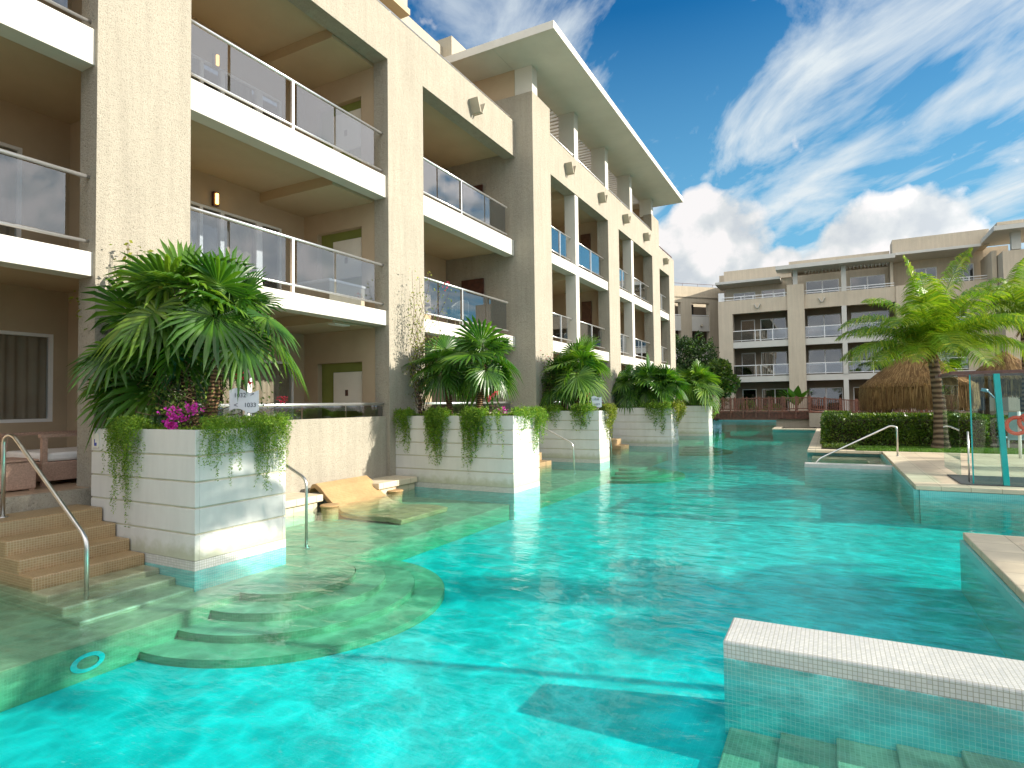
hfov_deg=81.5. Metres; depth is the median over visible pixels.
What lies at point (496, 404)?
bougainvillea
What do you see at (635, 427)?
planter
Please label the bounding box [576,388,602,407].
shrub
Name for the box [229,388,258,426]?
room sign
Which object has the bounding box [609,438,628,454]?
entry step
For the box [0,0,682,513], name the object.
hotel building
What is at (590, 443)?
planter
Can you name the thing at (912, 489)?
pool wall
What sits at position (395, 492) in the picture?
pool stool
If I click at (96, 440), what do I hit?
info plate
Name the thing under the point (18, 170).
sliding door
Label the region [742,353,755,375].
sliding door
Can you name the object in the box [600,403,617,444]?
trailing fern
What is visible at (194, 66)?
curtain
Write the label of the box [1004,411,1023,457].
life ring stand
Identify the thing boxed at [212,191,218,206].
wall lamp
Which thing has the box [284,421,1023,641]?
pool water
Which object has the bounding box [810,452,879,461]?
pool wall
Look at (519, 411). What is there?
trailing fern
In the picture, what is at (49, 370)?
window
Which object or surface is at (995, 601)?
pool wall
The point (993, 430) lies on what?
hedge
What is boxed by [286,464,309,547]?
handrail
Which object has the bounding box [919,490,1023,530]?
pool wall
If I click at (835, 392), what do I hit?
sliding door
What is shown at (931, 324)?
coconut palm
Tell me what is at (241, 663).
step riser
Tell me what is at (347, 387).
door
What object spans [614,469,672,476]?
pool step
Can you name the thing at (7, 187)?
curtain
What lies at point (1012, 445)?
lawn soil
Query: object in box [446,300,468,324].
balcony chair
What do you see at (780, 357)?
sliding door
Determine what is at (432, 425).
trailing fern
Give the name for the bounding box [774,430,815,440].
pool wall
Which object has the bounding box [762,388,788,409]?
sliding door
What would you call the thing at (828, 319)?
sliding door
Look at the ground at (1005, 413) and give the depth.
60.70 m
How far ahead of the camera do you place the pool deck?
16.21 m
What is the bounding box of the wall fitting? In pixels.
[70,651,104,672]
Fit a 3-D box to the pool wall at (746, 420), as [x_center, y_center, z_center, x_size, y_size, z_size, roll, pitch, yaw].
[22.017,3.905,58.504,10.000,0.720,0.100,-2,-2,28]
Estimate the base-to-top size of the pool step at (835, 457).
0.577 m
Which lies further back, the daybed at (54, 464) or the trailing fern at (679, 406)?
the trailing fern at (679, 406)
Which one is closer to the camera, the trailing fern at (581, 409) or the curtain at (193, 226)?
the curtain at (193, 226)
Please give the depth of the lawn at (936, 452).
19.96 m
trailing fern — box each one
[101,414,152,527]
[194,412,247,483]
[238,411,298,491]
[392,407,415,453]
[422,405,451,464]
[458,405,492,468]
[489,407,503,455]
[508,403,533,440]
[524,405,549,452]
[542,402,562,427]
[569,403,595,430]
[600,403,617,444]
[639,399,673,433]
[670,399,686,432]
[706,399,719,417]
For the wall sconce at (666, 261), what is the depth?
37.40 m
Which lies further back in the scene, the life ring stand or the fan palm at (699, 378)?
the fan palm at (699, 378)
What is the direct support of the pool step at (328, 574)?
on the pool step at (369, 577)
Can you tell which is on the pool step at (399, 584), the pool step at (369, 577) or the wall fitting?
the pool step at (369, 577)
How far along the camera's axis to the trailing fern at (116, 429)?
7.98 m
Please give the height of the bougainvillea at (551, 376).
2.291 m
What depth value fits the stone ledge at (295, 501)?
11.52 m
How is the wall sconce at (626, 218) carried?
attached to the hotel building at (118, 126)
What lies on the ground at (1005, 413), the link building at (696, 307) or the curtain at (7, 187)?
the link building at (696, 307)
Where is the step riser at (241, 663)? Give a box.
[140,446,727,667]
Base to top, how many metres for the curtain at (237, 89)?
2.450 m
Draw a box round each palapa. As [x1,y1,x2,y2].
[858,350,980,419]
[968,350,1021,414]
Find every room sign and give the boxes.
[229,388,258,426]
[591,396,601,409]
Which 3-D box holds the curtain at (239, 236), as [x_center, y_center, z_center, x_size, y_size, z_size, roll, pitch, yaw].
[-6.821,-3.022,14.719,0.106,2.450,0.800,-2,-2,28]
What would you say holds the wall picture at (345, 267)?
attached to the hotel building at (118, 126)
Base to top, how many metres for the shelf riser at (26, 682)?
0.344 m
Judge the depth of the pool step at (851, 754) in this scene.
4.10 m
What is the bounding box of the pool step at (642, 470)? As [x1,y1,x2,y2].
[617,467,660,472]
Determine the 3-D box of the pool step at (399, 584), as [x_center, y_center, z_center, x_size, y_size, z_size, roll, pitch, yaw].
[-2.244,2.827,7.647,1.620,0.166,3.240,-2,-2,28]
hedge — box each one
[819,411,991,447]
[820,410,856,432]
[859,413,1023,442]
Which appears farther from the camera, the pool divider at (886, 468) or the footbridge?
the footbridge
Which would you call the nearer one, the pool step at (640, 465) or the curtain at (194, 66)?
the curtain at (194, 66)
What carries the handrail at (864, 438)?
on the pool coping
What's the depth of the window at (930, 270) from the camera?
54.96 m
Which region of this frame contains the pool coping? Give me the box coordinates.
[772,426,1023,601]
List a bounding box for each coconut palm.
[834,248,1023,448]
[956,258,1023,411]
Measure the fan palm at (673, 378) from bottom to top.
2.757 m
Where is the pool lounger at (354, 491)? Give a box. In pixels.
[309,475,447,524]
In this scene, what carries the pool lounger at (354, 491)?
on the pool shelf
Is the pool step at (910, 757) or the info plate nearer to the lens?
the pool step at (910, 757)
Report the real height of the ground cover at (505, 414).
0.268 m
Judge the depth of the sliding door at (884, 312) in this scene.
57.03 m
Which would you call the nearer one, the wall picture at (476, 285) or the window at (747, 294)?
the wall picture at (476, 285)
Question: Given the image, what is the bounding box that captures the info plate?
[93,433,99,447]
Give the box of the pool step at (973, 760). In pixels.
[961,750,1023,767]
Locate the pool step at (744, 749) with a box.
[718,727,779,767]
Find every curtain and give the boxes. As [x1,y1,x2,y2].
[0,147,15,236]
[0,334,46,419]
[190,205,196,250]
[191,58,196,80]
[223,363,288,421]
[224,215,251,272]
[225,76,251,107]
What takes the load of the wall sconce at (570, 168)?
attached to the hotel building at (118, 126)
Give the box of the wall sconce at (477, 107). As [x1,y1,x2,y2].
[469,96,485,115]
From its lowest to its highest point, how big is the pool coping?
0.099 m
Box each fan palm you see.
[67,277,235,451]
[74,370,165,435]
[90,239,258,425]
[144,247,308,423]
[402,333,470,414]
[437,315,522,409]
[540,354,589,408]
[541,333,612,410]
[611,363,647,415]
[628,354,679,409]
[643,359,690,412]
[675,359,723,412]
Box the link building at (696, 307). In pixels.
[674,283,725,364]
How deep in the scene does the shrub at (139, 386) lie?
8.51 m
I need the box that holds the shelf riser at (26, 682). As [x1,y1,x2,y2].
[0,432,729,711]
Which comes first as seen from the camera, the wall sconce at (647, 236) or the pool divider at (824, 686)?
the pool divider at (824, 686)
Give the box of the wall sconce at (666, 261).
[663,258,668,264]
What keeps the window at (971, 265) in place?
in the hotel block
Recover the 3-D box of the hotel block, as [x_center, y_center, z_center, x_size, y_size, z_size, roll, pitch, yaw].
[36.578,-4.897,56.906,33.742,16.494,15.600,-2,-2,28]
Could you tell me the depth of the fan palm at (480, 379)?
14.38 m
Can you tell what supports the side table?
on the hotel building at (118, 126)
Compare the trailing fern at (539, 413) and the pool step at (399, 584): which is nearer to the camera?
the pool step at (399, 584)
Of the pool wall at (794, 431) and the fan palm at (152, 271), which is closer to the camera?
the fan palm at (152, 271)
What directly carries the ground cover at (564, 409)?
in the planter at (590, 443)
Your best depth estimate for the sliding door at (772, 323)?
60.91 m
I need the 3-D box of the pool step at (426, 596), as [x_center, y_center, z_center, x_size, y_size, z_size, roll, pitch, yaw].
[-2.063,2.865,7.549,2.030,0.083,4.060,-2,-2,28]
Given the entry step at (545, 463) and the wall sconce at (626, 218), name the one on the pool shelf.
the entry step at (545, 463)
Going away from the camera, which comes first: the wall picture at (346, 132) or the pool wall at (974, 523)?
the pool wall at (974, 523)
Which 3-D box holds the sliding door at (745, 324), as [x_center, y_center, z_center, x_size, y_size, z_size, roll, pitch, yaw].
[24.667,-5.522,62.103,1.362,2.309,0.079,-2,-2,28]
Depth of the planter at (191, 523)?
7.83 m
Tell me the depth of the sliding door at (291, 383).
15.96 m
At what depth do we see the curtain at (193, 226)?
13.77 m
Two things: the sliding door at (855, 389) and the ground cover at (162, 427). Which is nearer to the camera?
the ground cover at (162, 427)
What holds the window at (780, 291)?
in the hotel block
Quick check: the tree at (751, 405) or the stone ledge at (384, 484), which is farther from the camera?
the tree at (751, 405)
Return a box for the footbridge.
[677,396,932,427]
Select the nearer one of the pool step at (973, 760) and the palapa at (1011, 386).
the pool step at (973, 760)
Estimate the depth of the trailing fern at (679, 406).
26.80 m
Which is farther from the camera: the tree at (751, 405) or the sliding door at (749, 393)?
the sliding door at (749, 393)
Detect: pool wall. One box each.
[713,420,775,426]
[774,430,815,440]
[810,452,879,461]
[880,454,919,522]
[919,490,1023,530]
[959,539,1023,660]
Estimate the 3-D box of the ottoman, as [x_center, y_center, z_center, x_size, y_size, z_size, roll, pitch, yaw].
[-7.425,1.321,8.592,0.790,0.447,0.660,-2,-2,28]
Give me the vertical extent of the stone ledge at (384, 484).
0.560 m
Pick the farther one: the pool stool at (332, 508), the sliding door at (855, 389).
the sliding door at (855, 389)
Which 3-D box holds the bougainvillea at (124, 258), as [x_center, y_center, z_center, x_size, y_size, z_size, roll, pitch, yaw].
[-5.528,-0.757,8.856,2.881,2.909,0.756,-2,-2,28]
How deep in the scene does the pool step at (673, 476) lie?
19.55 m
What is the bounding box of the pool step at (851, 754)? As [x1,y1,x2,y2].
[836,738,899,767]
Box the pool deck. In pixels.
[901,453,1023,546]
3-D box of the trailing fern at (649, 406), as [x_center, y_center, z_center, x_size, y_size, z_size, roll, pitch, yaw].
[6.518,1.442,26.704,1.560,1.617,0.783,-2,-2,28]
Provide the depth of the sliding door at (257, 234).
15.07 m
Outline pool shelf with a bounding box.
[0,432,730,671]
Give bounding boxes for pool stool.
[320,503,339,520]
[387,489,402,502]
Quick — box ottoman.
[0,457,38,491]
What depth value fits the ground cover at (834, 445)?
22.40 m
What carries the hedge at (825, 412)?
on the lawn soil
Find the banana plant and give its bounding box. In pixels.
[780,385,811,409]
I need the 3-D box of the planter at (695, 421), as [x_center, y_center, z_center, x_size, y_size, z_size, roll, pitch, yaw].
[10.343,2.471,35.349,2.844,2.350,1.208,-2,-2,28]
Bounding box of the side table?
[428,307,446,320]
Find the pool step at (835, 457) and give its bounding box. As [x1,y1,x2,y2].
[812,455,882,463]
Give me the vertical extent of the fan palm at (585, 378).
3.300 m
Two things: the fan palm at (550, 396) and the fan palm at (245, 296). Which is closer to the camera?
the fan palm at (245, 296)
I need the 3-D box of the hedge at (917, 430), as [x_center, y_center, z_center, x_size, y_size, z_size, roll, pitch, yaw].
[15.106,1.784,23.194,5.625,1.430,1.889,-2,-2,28]
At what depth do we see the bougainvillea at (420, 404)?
15.20 m
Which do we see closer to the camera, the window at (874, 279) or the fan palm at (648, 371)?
the fan palm at (648, 371)
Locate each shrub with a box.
[92,345,163,421]
[104,348,299,429]
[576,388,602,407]
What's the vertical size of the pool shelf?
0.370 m
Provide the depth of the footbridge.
41.15 m
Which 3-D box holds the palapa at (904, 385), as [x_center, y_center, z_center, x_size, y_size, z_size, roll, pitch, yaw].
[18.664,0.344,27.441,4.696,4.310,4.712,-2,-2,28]
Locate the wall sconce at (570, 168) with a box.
[564,162,575,174]
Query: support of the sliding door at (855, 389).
in the hotel block
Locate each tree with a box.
[675,330,729,420]
[706,358,740,420]
[740,399,779,410]
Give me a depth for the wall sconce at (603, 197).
26.91 m
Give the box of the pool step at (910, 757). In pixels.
[896,744,964,767]
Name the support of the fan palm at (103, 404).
in the planter at (191, 523)
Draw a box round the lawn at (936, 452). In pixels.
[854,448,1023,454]
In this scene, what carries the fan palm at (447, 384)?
in the planter at (513, 469)
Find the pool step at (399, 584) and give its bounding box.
[178,560,413,635]
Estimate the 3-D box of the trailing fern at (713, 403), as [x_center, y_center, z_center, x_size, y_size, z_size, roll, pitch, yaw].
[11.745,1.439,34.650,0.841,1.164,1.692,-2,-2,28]
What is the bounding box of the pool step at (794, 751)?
[776,732,836,767]
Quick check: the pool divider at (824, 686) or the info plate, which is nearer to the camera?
the pool divider at (824, 686)
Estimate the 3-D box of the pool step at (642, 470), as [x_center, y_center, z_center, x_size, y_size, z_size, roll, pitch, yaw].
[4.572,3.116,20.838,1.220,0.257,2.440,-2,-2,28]
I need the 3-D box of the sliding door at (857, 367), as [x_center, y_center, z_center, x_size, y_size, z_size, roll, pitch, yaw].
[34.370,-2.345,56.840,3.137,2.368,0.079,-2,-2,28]
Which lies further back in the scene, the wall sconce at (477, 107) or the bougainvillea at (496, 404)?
the wall sconce at (477, 107)
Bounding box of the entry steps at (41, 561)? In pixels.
[0,504,192,625]
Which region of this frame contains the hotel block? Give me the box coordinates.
[715,219,1023,419]
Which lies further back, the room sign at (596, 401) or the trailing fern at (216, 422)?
the room sign at (596, 401)
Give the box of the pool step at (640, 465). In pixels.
[620,464,647,468]
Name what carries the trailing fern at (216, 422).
hanging from the planter at (191, 523)
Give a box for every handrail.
[0,434,89,599]
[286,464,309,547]
[541,426,574,472]
[816,425,898,462]
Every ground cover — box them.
[143,421,252,429]
[412,411,515,415]
[552,408,600,410]
[822,441,858,448]
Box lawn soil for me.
[821,443,1023,449]
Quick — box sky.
[204,0,1023,287]
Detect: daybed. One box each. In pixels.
[0,430,76,485]
[294,278,365,306]
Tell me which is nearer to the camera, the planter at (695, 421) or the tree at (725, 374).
the planter at (695, 421)
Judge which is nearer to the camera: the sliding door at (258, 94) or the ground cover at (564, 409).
the sliding door at (258, 94)
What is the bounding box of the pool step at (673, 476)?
[607,471,684,480]
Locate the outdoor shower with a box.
[935,369,1023,486]
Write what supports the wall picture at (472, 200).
attached to the hotel building at (118, 126)
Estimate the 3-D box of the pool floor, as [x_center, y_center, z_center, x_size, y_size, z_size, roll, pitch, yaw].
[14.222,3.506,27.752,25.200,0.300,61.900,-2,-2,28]
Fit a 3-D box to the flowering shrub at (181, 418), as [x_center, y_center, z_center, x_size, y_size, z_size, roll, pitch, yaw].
[-4.441,0.174,8.381,2.579,1.527,1.302,-1,-2,15]
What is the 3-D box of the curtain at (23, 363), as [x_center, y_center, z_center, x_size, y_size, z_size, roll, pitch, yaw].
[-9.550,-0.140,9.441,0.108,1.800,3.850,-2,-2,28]
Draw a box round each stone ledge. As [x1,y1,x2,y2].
[284,492,322,526]
[371,475,416,499]
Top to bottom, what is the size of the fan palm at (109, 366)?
2.970 m
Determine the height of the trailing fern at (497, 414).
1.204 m
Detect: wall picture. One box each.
[333,108,360,152]
[333,237,361,279]
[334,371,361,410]
[461,278,483,304]
[462,184,482,213]
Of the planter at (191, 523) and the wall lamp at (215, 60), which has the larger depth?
the wall lamp at (215, 60)
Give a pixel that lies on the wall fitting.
(75, 669)
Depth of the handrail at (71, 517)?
7.15 m
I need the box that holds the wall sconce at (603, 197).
[598,192,607,202]
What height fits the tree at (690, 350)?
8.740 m
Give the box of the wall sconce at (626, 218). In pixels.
[622,214,630,223]
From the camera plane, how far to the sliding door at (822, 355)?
58.67 m
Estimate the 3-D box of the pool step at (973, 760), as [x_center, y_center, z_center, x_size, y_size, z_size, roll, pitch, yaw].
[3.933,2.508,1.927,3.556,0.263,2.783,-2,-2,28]
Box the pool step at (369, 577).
[211,560,384,613]
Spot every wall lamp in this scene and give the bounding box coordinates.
[212,52,219,69]
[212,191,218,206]
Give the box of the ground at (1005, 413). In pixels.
[719,412,1007,502]
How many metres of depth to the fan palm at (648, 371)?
27.31 m
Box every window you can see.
[0,330,52,422]
[734,292,754,300]
[761,288,784,297]
[806,279,838,293]
[850,274,884,289]
[915,267,936,284]
[952,263,973,281]
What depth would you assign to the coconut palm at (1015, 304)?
24.61 m
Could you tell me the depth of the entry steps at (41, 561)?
7.21 m
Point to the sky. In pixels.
(786, 131)
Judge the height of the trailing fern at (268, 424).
1.136 m
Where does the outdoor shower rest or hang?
on the pool deck
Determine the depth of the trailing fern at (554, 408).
20.41 m
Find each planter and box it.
[91,426,285,591]
[396,415,539,519]
[539,410,609,470]
[613,408,678,459]
[678,406,712,445]
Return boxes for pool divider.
[723,618,1023,762]
[804,462,893,490]
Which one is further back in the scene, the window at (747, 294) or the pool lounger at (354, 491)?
the window at (747, 294)
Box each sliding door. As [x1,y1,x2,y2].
[0,141,22,237]
[190,201,281,289]
[191,52,281,123]
[238,359,293,419]
[741,320,754,341]
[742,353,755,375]
[743,389,756,406]
[760,317,786,340]
[761,351,787,374]
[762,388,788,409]
[807,313,840,337]
[808,348,841,373]
[810,387,843,410]
[851,310,888,335]
[852,348,889,371]
[853,387,859,410]
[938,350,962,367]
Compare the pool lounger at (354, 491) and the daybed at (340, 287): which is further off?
the daybed at (340, 287)
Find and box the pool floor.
[0,427,1023,767]
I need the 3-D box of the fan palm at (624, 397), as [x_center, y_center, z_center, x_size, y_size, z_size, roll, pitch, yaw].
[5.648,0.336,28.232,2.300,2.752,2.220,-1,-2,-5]
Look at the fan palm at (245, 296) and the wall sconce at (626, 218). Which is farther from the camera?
the wall sconce at (626, 218)
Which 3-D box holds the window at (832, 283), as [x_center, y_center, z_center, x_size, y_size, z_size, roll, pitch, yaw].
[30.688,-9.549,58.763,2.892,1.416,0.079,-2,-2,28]
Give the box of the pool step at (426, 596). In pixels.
[140,559,443,659]
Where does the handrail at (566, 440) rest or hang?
on the pool shelf
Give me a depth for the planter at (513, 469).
14.06 m
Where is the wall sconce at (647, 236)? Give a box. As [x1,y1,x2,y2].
[643,232,650,240]
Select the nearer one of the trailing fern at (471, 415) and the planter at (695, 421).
the trailing fern at (471, 415)
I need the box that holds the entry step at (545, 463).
[538,452,551,474]
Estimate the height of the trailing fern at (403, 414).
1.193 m
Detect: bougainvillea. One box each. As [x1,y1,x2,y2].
[69,240,205,393]
[402,268,455,414]
[476,391,508,415]
[539,349,565,404]
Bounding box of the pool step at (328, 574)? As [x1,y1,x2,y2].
[239,560,354,594]
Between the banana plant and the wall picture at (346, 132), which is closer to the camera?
the wall picture at (346, 132)

